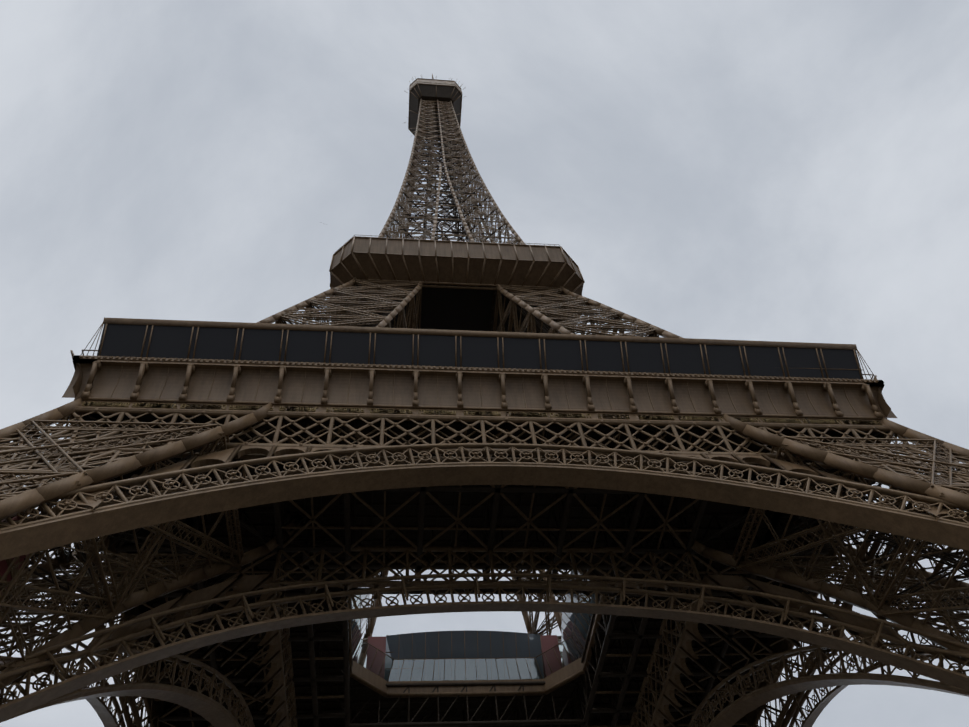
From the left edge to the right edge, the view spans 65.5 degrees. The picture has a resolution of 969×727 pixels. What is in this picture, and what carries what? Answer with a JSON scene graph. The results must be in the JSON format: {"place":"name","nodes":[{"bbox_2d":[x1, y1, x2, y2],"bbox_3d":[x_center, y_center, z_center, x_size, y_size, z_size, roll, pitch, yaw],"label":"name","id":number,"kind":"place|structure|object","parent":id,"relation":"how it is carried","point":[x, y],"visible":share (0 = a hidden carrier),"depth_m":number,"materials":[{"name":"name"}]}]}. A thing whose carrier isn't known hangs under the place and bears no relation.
{"place":"outdoors","nodes":[
{"label":"outdoors","id":0,"kind":"place"},
{"bbox_2d":[352,595,593,680],"bbox_3d":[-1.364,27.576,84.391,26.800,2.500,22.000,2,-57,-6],"label":"balustrade glass","id":1,"kind":"object","parent":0,"point":[482,674],"visible":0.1,"depth_m":89.69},
{"bbox_2d":[93,84,853,726],"bbox_3d":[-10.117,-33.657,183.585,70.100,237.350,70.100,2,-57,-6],"label":"tower decks","id":2,"kind":"object","parent":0,"point":[435,92],"visible":0.25,"depth_m":75.99,"materials":[{"name":"black metal"}]},
{"bbox_2d":[352,570,594,680],"bbox_3d":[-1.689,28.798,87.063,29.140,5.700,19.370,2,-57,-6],"label":"pavilion glass facade","id":3,"kind":"structure","parent":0,"point":[403,646],"depth_m":91.66,"materials":[{"name":"grey glass"}]},
{"bbox_2d":[0,79,968,726],"bbox_3d":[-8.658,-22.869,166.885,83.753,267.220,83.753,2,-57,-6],"label":"tower plates","id":4,"kind":"object","parent":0,"point":[28,539],"visible":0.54,"depth_m":55.88,"materials":[{"name":"metal"}]},
{"bbox_2d":[0,0,968,726],"label":"sky","id":5,"kind":"structure","parent":0,"point":[750,170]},
{"label":"ground","id":6,"kind":"structure","parent":0,"visible":0},
{"bbox_2d":[0,77,968,726],"bbox_3d":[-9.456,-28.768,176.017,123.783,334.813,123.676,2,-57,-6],"label":"tower lattice","id":7,"kind":"object","parent":6,"relation":"on","point":[28,465],"visible":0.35,"depth_m":59.84,"materials":[{"name":"paint"}]},
{"bbox_2d":[0,74,968,726],"bbox_3d":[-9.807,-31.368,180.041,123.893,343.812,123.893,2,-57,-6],"label":"tower solid members","id":8,"kind":"object","parent":6,"relation":"on","point":[12,506],"visible":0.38,"depth_m":64.30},
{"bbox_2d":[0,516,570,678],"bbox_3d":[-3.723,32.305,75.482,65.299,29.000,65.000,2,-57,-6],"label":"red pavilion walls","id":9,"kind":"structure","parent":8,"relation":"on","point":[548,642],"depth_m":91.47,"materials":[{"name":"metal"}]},
{"bbox_2d":[358,284,551,332],"bbox_3d":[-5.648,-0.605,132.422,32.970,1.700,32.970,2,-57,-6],"label":"second floor slab","id":10,"kind":"structure","parent":8,"relation":"on","point":[455,309],"depth_m":126.10,"materials":[{"name":"black"}]},
{"bbox_2d":[331,238,582,323],"bbox_3d":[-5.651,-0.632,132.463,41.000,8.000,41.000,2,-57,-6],"label":"second floor soffit","id":11,"kind":"structure","parent":8,"relation":"attached to","point":[340,272],"depth_m":120.70,"materials":[{"name":"paint"}]},
{"bbox_2d":[73,324,863,378],"bbox_3d":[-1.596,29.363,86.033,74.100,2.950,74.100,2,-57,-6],"label":"safety netting","id":12,"kind":"object","parent":8,"relation":"on","point":[125,340],"visible":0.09,"depth_m":66.31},
{"bbox_2d":[62,363,896,726],"bbox_3d":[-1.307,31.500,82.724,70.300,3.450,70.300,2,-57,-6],"label":"tower cove","id":13,"kind":"object","parent":8,"relation":"attached to","point":[432,389],"visible":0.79,"depth_m":64.32,"materials":[{"name":"paint"}]},
{"bbox_2d":[81,402,881,424],"bbox_3d":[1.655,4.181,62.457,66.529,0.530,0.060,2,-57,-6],"label":"frieze names","id":14,"kind":"object","parent":8,"relation":"attached to","point":[353,410],"visible":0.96,"depth_m":62.19,"materials":[{"name":"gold metal"}]},
{"bbox_2d":[3,101,968,726],"bbox_3d":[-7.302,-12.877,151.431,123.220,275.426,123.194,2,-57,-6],"label":"tower interior members","id":15,"kind":"object","parent":6,"relation":"on","point":[315,637],"visible":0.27,"depth_m":75.78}
]}

